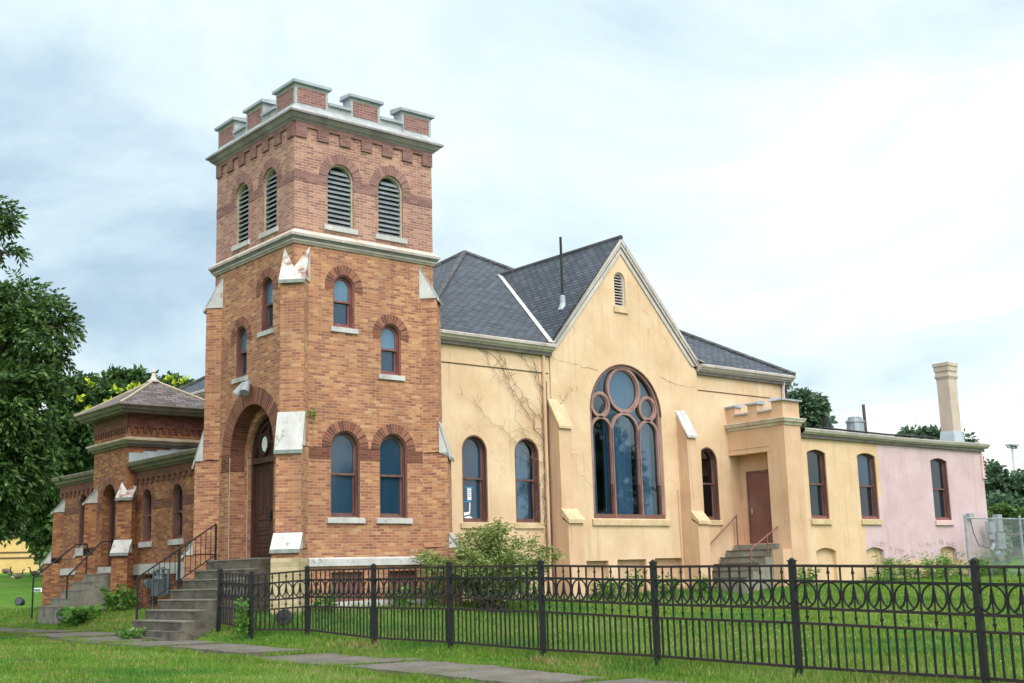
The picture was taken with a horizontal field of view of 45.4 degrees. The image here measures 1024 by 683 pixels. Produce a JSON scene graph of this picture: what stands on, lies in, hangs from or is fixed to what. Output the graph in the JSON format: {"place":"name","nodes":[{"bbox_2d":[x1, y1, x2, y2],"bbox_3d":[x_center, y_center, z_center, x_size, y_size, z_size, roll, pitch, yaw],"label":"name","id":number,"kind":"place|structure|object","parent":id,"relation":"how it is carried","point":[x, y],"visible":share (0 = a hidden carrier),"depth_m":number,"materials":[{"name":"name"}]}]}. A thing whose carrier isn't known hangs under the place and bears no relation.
{"place":"outdoors","nodes":[
{"label":"outdoors","id":0,"kind":"place"},
{"bbox_2d":[0,628,45,631],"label":"sidewalk","id":1,"kind":"structure","parent":0,"point":[8,630],"depth_m":33.00,"materials":[{"name":"concrete"}]},
{"bbox_2d":[8,630,88,633],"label":"sidewalk","id":2,"kind":"structure","parent":0,"point":[49,631],"depth_m":30.60,"materials":[{"name":"concrete"}]},
{"bbox_2d":[17,632,114,640],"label":"sidewalk","id":3,"kind":"structure","parent":0,"point":[74,634],"depth_m":28.38,"materials":[{"name":"concrete"}]},
{"bbox_2d":[57,636,142,644],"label":"sidewalk","id":4,"kind":"structure","parent":0,"point":[99,639],"depth_m":26.73,"materials":[{"name":"concrete"}]},
{"bbox_2d":[117,635,165,640],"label":"path","id":5,"kind":"structure","parent":0,"point":[156,639],"depth_m":26.42,"materials":[{"name":"concrete"}]},
{"bbox_2d":[104,640,222,649],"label":"sidewalk","id":6,"kind":"structure","parent":0,"point":[168,643],"depth_m":24.92,"materials":[{"name":"concrete"}]},
{"bbox_2d":[169,643,301,656],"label":"sidewalk","id":7,"kind":"structure","parent":0,"point":[245,649],"depth_m":22.89,"materials":[{"name":"concrete"}]},
{"bbox_2d":[237,653,424,667],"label":"sidewalk","id":8,"kind":"structure","parent":0,"point":[327,657],"depth_m":20.51,"materials":[{"name":"concrete"}]},
{"bbox_2d":[343,661,510,676],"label":"sidewalk","id":9,"kind":"structure","parent":0,"point":[420,666],"depth_m":18.42,"materials":[{"name":"concrete"}]},
{"bbox_2d":[0,556,1023,682],"bbox_3d":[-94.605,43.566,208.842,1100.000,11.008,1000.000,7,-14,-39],"label":"lawn ground","id":10,"kind":"structure","parent":0,"point":[12,589],"depth_m":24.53,"materials":[{"name":"green plant"}]},
{"bbox_2d":[11,569,24,578],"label":"goose","id":11,"kind":"object","parent":10,"relation":"on","point":[17,576],"visible":1,"depth_m":71.40},
{"bbox_2d":[14,597,24,605],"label":"ground floodlight","id":12,"kind":"object","parent":10,"relation":"on","point":[18,601],"visible":0.97,"depth_m":45.20,"materials":[{"name":"black plastic"}]},
{"bbox_2d":[0,534,38,572],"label":"yellow building","id":13,"kind":"structure","parent":10,"relation":"on","point":[14,557],"depth_m":85.24,"materials":[{"name":"paint"}]},
{"bbox_2d":[28,567,40,575],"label":"goose","id":14,"kind":"object","parent":10,"relation":"on","point":[33,573],"visible":0.82,"depth_m":75.44},
{"bbox_2d":[13,519,58,576],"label":"hedge tree","id":15,"kind":"object","parent":10,"relation":"on","point":[38,550],"visible":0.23,"depth_m":73.36,"materials":[{"name":"green plant"}]},
{"bbox_2d":[34,588,41,593],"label":"yard sign","id":16,"kind":"object","parent":10,"relation":"on","point":[37,590],"visible":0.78,"depth_m":51.48,"materials":[{"name":"plastic"}]},
{"bbox_2d":[0,195,87,548],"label":"ash tree","id":17,"kind":"object","parent":10,"relation":"on","point":[31,380],"visible":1,"depth_m":28.06,"materials":[{"name":"green plant"}]},
{"bbox_2d":[0,464,93,543],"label":"dark tree","id":18,"kind":"object","parent":10,"relation":"on","point":[39,518],"visible":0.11,"depth_m":65.11,"materials":[{"name":"green plant"}]},
{"bbox_2d":[56,609,67,621],"bbox_3d":[-12.118,7.416,33.172,0.339,0.364,0.383,-2,-11,3],"label":"ground floodlight","id":19,"kind":"object","parent":10,"relation":"on","point":[58,617],"visible":0.29,"depth_m":33.00,"materials":[{"name":"black plastic"}]},
{"bbox_2d":[38,573,110,623],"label":"side steps","id":20,"kind":"structure","parent":10,"relation":"on","point":[86,592],"depth_m":34.26,"materials":[{"name":"concrete"}]},
{"bbox_2d":[31,543,87,618],"bbox_3d":[-12.941,6.833,35.068,1.548,2.084,0.048,7,-14,-39],"label":"handrail","id":21,"kind":"object","parent":20,"relation":"on","point":[86,544],"visible":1,"depth_m":34.99,"materials":[{"name":"black metal"}]},
{"bbox_2d":[66,540,113,598],"bbox_3d":[-11.811,6.377,34.331,1.338,1.584,0.048,7,-14,-39],"label":"handrail","id":22,"kind":"object","parent":20,"relation":"on","point":[97,545],"visible":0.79,"depth_m":34.13,"materials":[{"name":"black metal"}]},
{"bbox_2d":[56,604,101,623],"bbox_3d":[-11.548,7.279,32.675,1.206,0.523,1.183,0,-11,-6],"label":"weed plant","id":23,"kind":"object","parent":10,"relation":"on","point":[75,615],"visible":0.99,"depth_m":32.37,"materials":[{"name":"green plant"}]},
{"bbox_2d":[99,583,127,610],"bbox_3d":[-10.963,7.010,33.655,0.860,0.834,0.951,7,-14,-39],"label":"weed plant","id":24,"kind":"object","parent":10,"relation":"on","point":[109,598],"visible":0.81,"depth_m":33.53,"materials":[{"name":"green plant"}]},
{"bbox_2d":[39,363,194,503],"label":"golden rain tree","id":25,"kind":"object","parent":10,"relation":"on","point":[75,454],"visible":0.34,"depth_m":56.65,"materials":[{"name":"green plant"}]},
{"bbox_2d":[116,588,140,610],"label":"weed plant","id":26,"kind":"object","parent":10,"relation":"on","point":[129,599],"visible":0.87,"depth_m":33.23,"materials":[{"name":"green plant"}]},
{"bbox_2d":[114,626,147,638],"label":"weed plant","id":27,"kind":"object","parent":10,"relation":"on","point":[125,633],"visible":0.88,"depth_m":26.88,"materials":[{"name":"green plant"}]},
{"bbox_2d":[142,567,169,608],"bbox_3d":[-9.469,6.582,32.555,1.524,1.150,0.401,-11,-15,42],"label":"gas meter","id":28,"kind":"object","parent":10,"relation":"on","point":[158,582],"visible":0.79,"depth_m":32.33,"materials":[{"name":"grey metal"}]},
{"bbox_2d":[115,557,271,640],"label":"entrance steps","id":29,"kind":"structure","parent":10,"relation":"on","point":[188,611],"depth_m":27.51,"materials":[{"name":"concrete"}]},
{"bbox_2d":[135,524,216,619],"bbox_3d":[-7.914,5.430,28.976,1.980,2.232,0.040,7,-14,-39],"label":"handrail","id":30,"kind":"object","parent":29,"relation":"on","point":[179,566],"visible":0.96,"depth_m":28.98,"materials":[{"name":"black metal"}]},
{"bbox_2d":[233,597,250,638],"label":"weed plant","id":31,"kind":"object","parent":10,"relation":"on","point":[243,623],"visible":1,"depth_m":25.18,"materials":[{"name":"green plant"}]},
{"bbox_2d":[276,609,291,624],"bbox_3d":[-4.754,5.753,25.552,0.340,0.334,0.160,0,-11,-6],"label":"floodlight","id":32,"kind":"object","parent":10,"relation":"on","point":[285,616],"visible":0.77,"depth_m":25.51,"materials":[{"name":"plastic"}]},
{"bbox_2d":[312,587,338,612],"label":"weed plant","id":33,"kind":"object","parent":10,"relation":"on","point":[327,602],"visible":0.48,"depth_m":27.04,"materials":[{"name":"green plant"}]},
{"bbox_2d":[0,625,733,682],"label":"edge grass","id":34,"kind":"structure","parent":10,"relation":"on","point":[420,676],"depth_m":20.12,"materials":[{"name":"green plant"}]},
{"bbox_2d":[384,582,414,606],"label":"weed plant","id":35,"kind":"object","parent":10,"relation":"on","point":[402,600],"visible":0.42,"depth_m":28.36,"materials":[{"name":"green plant"}]},
{"bbox_2d":[417,576,446,605],"bbox_3d":[-1.896,5.888,28.813,0.806,0.779,0.742,7,-14,-39],"label":"weed plant","id":36,"kind":"object","parent":10,"relation":"on","point":[429,588],"visible":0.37,"depth_m":28.75,"materials":[{"name":"green plant"}]},
{"bbox_2d":[409,517,568,612],"bbox_3d":[-0.568,5.360,29.294,4.178,2.304,2.515,7,-14,-39],"label":"leafy shrub","id":37,"kind":"object","parent":10,"relation":"on","point":[489,549],"visible":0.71,"depth_m":29.04,"materials":[{"name":"green plant"}]},
{"bbox_2d":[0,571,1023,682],"bbox_3d":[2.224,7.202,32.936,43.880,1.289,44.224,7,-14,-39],"label":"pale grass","id":38,"kind":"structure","parent":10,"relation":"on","point":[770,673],"depth_m":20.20,"materials":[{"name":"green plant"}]},
{"bbox_2d":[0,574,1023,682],"bbox_3d":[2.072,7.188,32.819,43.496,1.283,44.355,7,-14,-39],"label":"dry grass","id":39,"kind":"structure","parent":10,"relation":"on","point":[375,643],"depth_m":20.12,"materials":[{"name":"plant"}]},
{"bbox_2d":[40,78,991,614],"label":"church","id":40,"kind":"structure","parent":10,"relation":"on","point":[354,310],"depth_m":32.67,"materials":[{"name":"orange brick"}]},
{"bbox_2d":[75,494,86,552],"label":"window","id":41,"kind":"structure","parent":40,"relation":"in","point":[82,511],"depth_m":37.99,"materials":[{"name":"brown wood"}]},
{"bbox_2d":[108,488,115,566],"bbox_3d":[-11.490,5.360,35.688,0.120,2.370,1.000,7,-14,-39],"label":"door","id":42,"kind":"structure","parent":40,"relation":"in","point":[112,512],"depth_m":35.99,"materials":[{"name":"brown wood"}]},
{"bbox_2d":[138,489,151,547],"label":"window","id":43,"kind":"structure","parent":40,"relation":"in","point":[147,498],"depth_m":34.39,"materials":[{"name":"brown wood"}]},
{"bbox_2d":[168,484,182,544],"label":"window","id":44,"kind":"structure","parent":40,"relation":"in","point":[178,494],"depth_m":32.94,"materials":[{"name":"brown wood"}]},
{"bbox_2d":[231,326,247,383],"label":"window","id":45,"kind":"structure","parent":40,"relation":"in","point":[241,349],"depth_m":30.37,"materials":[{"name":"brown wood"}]},
{"bbox_2d":[233,379,251,396],"bbox_3d":[-6.466,1.118,29.494,0.359,0.424,0.602,7,-14,-39],"label":"wall floodlight","id":46,"kind":"object","parent":40,"relation":"attached to","point":[242,388],"depth_m":29.40,"materials":[{"name":"white metal"}]},
{"bbox_2d":[255,462,273,557],"bbox_3d":[-6.017,4.093,29.685,0.137,2.280,0.855,7,-14,-39],"label":"door","id":47,"kind":"structure","parent":40,"relation":"in","point":[264,472],"depth_m":29.68,"materials":[{"name":"brown wood"}]},
{"bbox_2d":[257,277,273,337],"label":"window","id":48,"kind":"structure","parent":40,"relation":"in","point":[267,290],"depth_m":29.59,"materials":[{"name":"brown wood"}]},
{"bbox_2d":[307,408,318,420],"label":"wall sprig","id":49,"kind":"object","parent":40,"relation":"attached to","point":[313,412],"depth_m":28.16,"materials":[{"name":"green plant"}]},
{"bbox_2d":[330,275,358,333],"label":"window","id":50,"kind":"structure","parent":40,"relation":"in","point":[343,290],"depth_m":29.44,"materials":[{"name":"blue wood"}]},
{"bbox_2d":[326,431,365,522],"bbox_3d":[-3.957,3.168,28.627,1.020,2.150,0.360,7,-14,-39],"label":"window","id":51,"kind":"structure","parent":40,"relation":"in","point":[344,445],"depth_m":28.71,"materials":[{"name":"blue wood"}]},
{"bbox_2d":[378,324,404,380],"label":"window","id":52,"kind":"structure","parent":40,"relation":"in","point":[390,335],"depth_m":30.10,"materials":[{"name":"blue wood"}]},
{"bbox_2d":[376,434,412,523],"bbox_3d":[-2.917,3.303,29.485,1.020,2.150,0.360,7,-14,-39],"label":"window","id":53,"kind":"structure","parent":40,"relation":"in","point":[393,480],"depth_m":29.56,"materials":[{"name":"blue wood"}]},
{"bbox_2d":[460,437,492,527],"bbox_3d":[-1.038,3.628,31.704,1.010,2.400,0.370,7,-14,-39],"label":"window","id":54,"kind":"structure","parent":40,"relation":"in","point":[473,459],"depth_m":31.81,"materials":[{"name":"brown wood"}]},
{"bbox_2d":[456,348,579,581],"bbox_3d":[0.211,3.361,32.543,4.210,6.954,0.170,7,-14,-37],"label":"dead vine","id":55,"kind":"object","parent":40,"relation":"attached to","point":[539,384],"visible":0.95,"depth_m":32.94,"materials":[{"name":"brown plant"}]},
{"bbox_2d":[514,440,544,528],"bbox_3d":[0.331,3.800,32.836,1.040,2.410,0.370,7,-14,-39],"label":"window","id":56,"kind":"structure","parent":40,"relation":"in","point":[526,505],"depth_m":32.93,"materials":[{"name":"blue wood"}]},
{"bbox_2d":[590,364,670,525],"bbox_3d":[3.310,2.967,35.388,3.120,4.660,0.260,7,-14,-39],"label":"traceried window","id":57,"kind":"structure","parent":40,"relation":"in","point":[625,410],"depth_m":35.43,"materials":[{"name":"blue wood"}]},
{"bbox_2d":[701,449,723,524],"bbox_3d":[5.931,4.428,37.478,1.040,2.370,0.370,7,-14,-39],"label":"window","id":58,"kind":"structure","parent":40,"relation":"in","point":[708,477],"depth_m":37.63,"materials":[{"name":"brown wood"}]},
{"bbox_2d":[746,470,772,543],"bbox_3d":[7.627,5.067,37.603,0.112,2.210,0.970,7,-14,-39],"label":"porch door","id":59,"kind":"structure","parent":40,"relation":"in","point":[757,482],"depth_m":37.66,"materials":[{"name":"brown wood"}]},
{"bbox_2d":[807,450,832,524],"bbox_3d":[9.285,4.454,37.484,1.030,2.280,0.370,7,-14,-39],"label":"window","id":60,"kind":"structure","parent":40,"relation":"in","point":[815,458],"depth_m":37.62,"materials":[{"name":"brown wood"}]},
{"bbox_2d":[857,453,882,524],"bbox_3d":[11.295,4.710,39.144,1.100,2.270,0.370,7,-14,-39],"label":"window","id":61,"kind":"structure","parent":40,"relation":"in","point":[865,462],"depth_m":39.29,"materials":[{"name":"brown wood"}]},
{"bbox_2d":[930,458,954,524],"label":"window","id":62,"kind":"structure","parent":40,"relation":"in","point":[941,501],"depth_m":42.00,"materials":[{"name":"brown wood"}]},
{"bbox_2d":[521,581,537,598],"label":"weed plant","id":63,"kind":"object","parent":10,"relation":"on","point":[524,590],"visible":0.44,"depth_m":31.47,"materials":[{"name":"green plant"}]},
{"bbox_2d":[588,576,618,598],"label":"weed plant","id":64,"kind":"object","parent":10,"relation":"on","point":[608,590],"visible":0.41,"depth_m":32.73,"materials":[{"name":"green plant"}]},
{"bbox_2d":[216,557,1023,682],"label":"iron fence","id":65,"kind":"object","parent":10,"relation":"on","point":[976,589],"visible":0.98,"depth_m":17.42,"materials":[{"name":"black metal"}]},
{"bbox_2d":[618,568,647,594],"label":"weed plant","id":66,"kind":"object","parent":10,"relation":"on","point":[631,587],"visible":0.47,"depth_m":33.70,"materials":[{"name":"green plant"}]},
{"bbox_2d":[657,572,682,594],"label":"weed plant","id":67,"kind":"object","parent":10,"relation":"on","point":[665,584],"visible":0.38,"depth_m":34.40,"materials":[{"name":"green plant"}]},
{"bbox_2d":[689,573,715,592],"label":"weed plant","id":68,"kind":"object","parent":10,"relation":"on","point":[704,588],"visible":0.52,"depth_m":34.90,"materials":[{"name":"green plant"}]},
{"bbox_2d":[712,543,780,593],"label":"porch steps","id":69,"kind":"structure","parent":10,"relation":"on","point":[739,555],"depth_m":36.03,"materials":[{"name":"concrete"}]},
{"bbox_2d":[710,515,738,544],"bbox_3d":[6.367,5.766,37.158,1.494,1.016,0.044,7,-14,-39],"label":"handrail","id":70,"kind":"object","parent":69,"relation":"on","point":[726,527],"visible":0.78,"depth_m":37.52,"materials":[{"name":"brown metal"}]},
{"bbox_2d":[750,526,777,569],"bbox_3d":[7.519,6.071,36.038,1.600,1.540,0.044,7,-14,-39],"label":"handrail","id":71,"kind":"object","parent":69,"relation":"on","point":[766,536],"visible":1,"depth_m":35.99,"materials":[{"name":"brown metal"}]},
{"bbox_2d":[772,549,791,586],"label":"plinth block","id":72,"kind":"structure","parent":10,"relation":"on","point":[781,556],"depth_m":35.80,"materials":[{"name":"paint"}]},
{"bbox_2d":[796,567,820,585],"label":"weed plant","id":73,"kind":"object","parent":10,"relation":"on","point":[800,574],"visible":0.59,"depth_m":35.63,"materials":[{"name":"green plant"}]},
{"bbox_2d":[787,383,837,428],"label":"background tree","id":74,"kind":"object","parent":10,"relation":"on","point":[814,408],"visible":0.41,"depth_m":61.37,"materials":[{"name":"green plant"}]},
{"bbox_2d":[863,568,889,580],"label":"weed plant","id":75,"kind":"object","parent":10,"relation":"on","point":[885,578],"visible":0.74,"depth_m":36.83,"materials":[{"name":"green plant"}]},
{"bbox_2d":[870,541,895,580],"bbox_3d":[11.371,6.756,37.656,0.836,1.300,0.810,1,-11,-13],"label":"weed plant","id":76,"kind":"object","parent":10,"relation":"on","point":[885,563],"visible":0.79,"depth_m":37.61,"materials":[{"name":"green plant"}]},
{"bbox_2d":[880,558,898,580],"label":"weed plant","id":77,"kind":"object","parent":10,"relation":"on","point":[893,574],"visible":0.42,"depth_m":37.94,"materials":[{"name":"green plant"}]},
{"bbox_2d":[877,545,911,580],"bbox_3d":[11.918,6.920,38.229,1.060,1.117,0.946,7,-14,-39],"label":"weed plant","id":78,"kind":"object","parent":10,"relation":"on","point":[892,562],"visible":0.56,"depth_m":38.16,"materials":[{"name":"green plant"}]},
{"bbox_2d":[895,549,914,578],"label":"weed plant","id":79,"kind":"object","parent":10,"relation":"on","point":[900,572],"visible":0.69,"depth_m":38.54,"materials":[{"name":"green plant"}]},
{"bbox_2d":[904,554,924,578],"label":"weed plant","id":80,"kind":"object","parent":10,"relation":"on","point":[914,573],"visible":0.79,"depth_m":38.84,"materials":[{"name":"green plant"}]},
{"bbox_2d":[917,542,945,579],"bbox_3d":[13.433,6.998,39.142,0.920,1.227,0.876,-7,-12,26],"label":"weed plant","id":81,"kind":"object","parent":10,"relation":"on","point":[927,562],"visible":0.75,"depth_m":39.07,"materials":[{"name":"green plant"}]},
{"bbox_2d":[920,563,942,577],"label":"weed plant","id":82,"kind":"object","parent":10,"relation":"on","point":[923,575],"visible":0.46,"depth_m":39.50,"materials":[{"name":"green plant"}]},
{"bbox_2d":[895,422,982,455],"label":"background tree","id":83,"kind":"object","parent":10,"relation":"on","point":[930,431],"visible":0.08,"depth_m":65.46,"materials":[{"name":"green plant"}]},
{"bbox_2d":[934,539,954,576],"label":"weed plant","id":84,"kind":"object","parent":10,"relation":"on","point":[944,560],"visible":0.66,"depth_m":39.69,"materials":[{"name":"green plant"}]},
{"bbox_2d":[947,561,962,577],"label":"weed plant","id":85,"kind":"object","parent":10,"relation":"on","point":[955,573],"visible":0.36,"depth_m":40.05,"materials":[{"name":"green plant"}]},
{"bbox_2d":[945,543,966,572],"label":"weed plant","id":86,"kind":"object","parent":10,"relation":"on","point":[961,561],"visible":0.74,"depth_m":40.52,"materials":[{"name":"green plant"}]},
{"bbox_2d":[965,551,987,575],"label":"weed plant","id":87,"kind":"object","parent":10,"relation":"on","point":[981,572],"visible":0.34,"depth_m":40.53,"materials":[{"name":"green plant"}]},
{"bbox_2d":[976,550,990,576],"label":"weed plant","id":88,"kind":"object","parent":10,"relation":"on","point":[986,569],"visible":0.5,"depth_m":40.84,"materials":[{"name":"green plant"}]},
{"bbox_2d":[977,543,993,570],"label":"weed plant","id":89,"kind":"object","parent":10,"relation":"on","point":[984,555],"visible":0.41,"depth_m":41.54,"materials":[{"name":"green plant"}]},
{"bbox_2d":[966,513,1006,571],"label":"electric meter","id":90,"kind":"object","parent":10,"relation":"on","point":[990,527],"visible":0.61,"depth_m":42.83,"materials":[{"name":"metal"}]},
{"bbox_2d":[963,514,1023,576],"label":"chain link fence","id":91,"kind":"object","parent":10,"relation":"on","point":[1019,519],"visible":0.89,"depth_m":41.78,"materials":[{"name":"silver metal"}]},
{"bbox_2d":[985,538,1010,571],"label":"weed plant","id":92,"kind":"object","parent":10,"relation":"on","point":[992,558],"visible":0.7,"depth_m":42.14,"materials":[{"name":"green plant"}]},
{"bbox_2d":[990,557,1011,574],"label":"weed plant","id":93,"kind":"object","parent":10,"relation":"on","point":[997,572],"visible":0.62,"depth_m":41.45,"materials":[{"name":"green plant"}]},
{"bbox_2d":[984,458,1023,556],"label":"background tree","id":94,"kind":"object","parent":10,"relation":"on","point":[1001,484],"visible":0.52,"depth_m":71.23,"materials":[{"name":"green plant"}]},
{"bbox_2d":[987,501,1023,561],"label":"hedge bush","id":95,"kind":"object","parent":10,"relation":"on","point":[1005,509],"visible":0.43,"depth_m":59.49,"materials":[{"name":"green plant"}]},
{"bbox_2d":[1005,444,1018,469],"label":"light mast","id":96,"kind":"object","parent":10,"relation":"on","point":[1012,447],"visible":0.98,"depth_m":139.61,"materials":[{"name":"white metal"}]},
{"bbox_2d":[1013,463,1023,477],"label":"background tree","id":97,"kind":"object","parent":10,"relation":"on","point":[1018,470],"visible":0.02,"depth_m":110.11,"materials":[{"name":"green plant"}]},
{"bbox_2d":[0,0,1023,532],"label":"sky","id":98,"kind":"structure","parent":0,"point":[829,193],"materials":[{"name":"white"}]},
{"bbox_2d":[424,667,607,682],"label":"sidewalk","id":99,"kind":"structure","parent":0,"point":[504,675],"depth_m":16.61,"materials":[{"name":"concrete"}]},
{"bbox_2d":[587,678,690,682],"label":"sidewalk","id":100,"kind":"structure","parent":0,"point":[635,680],"depth_m":15.99,"materials":[{"name":"concrete"}]}
]}

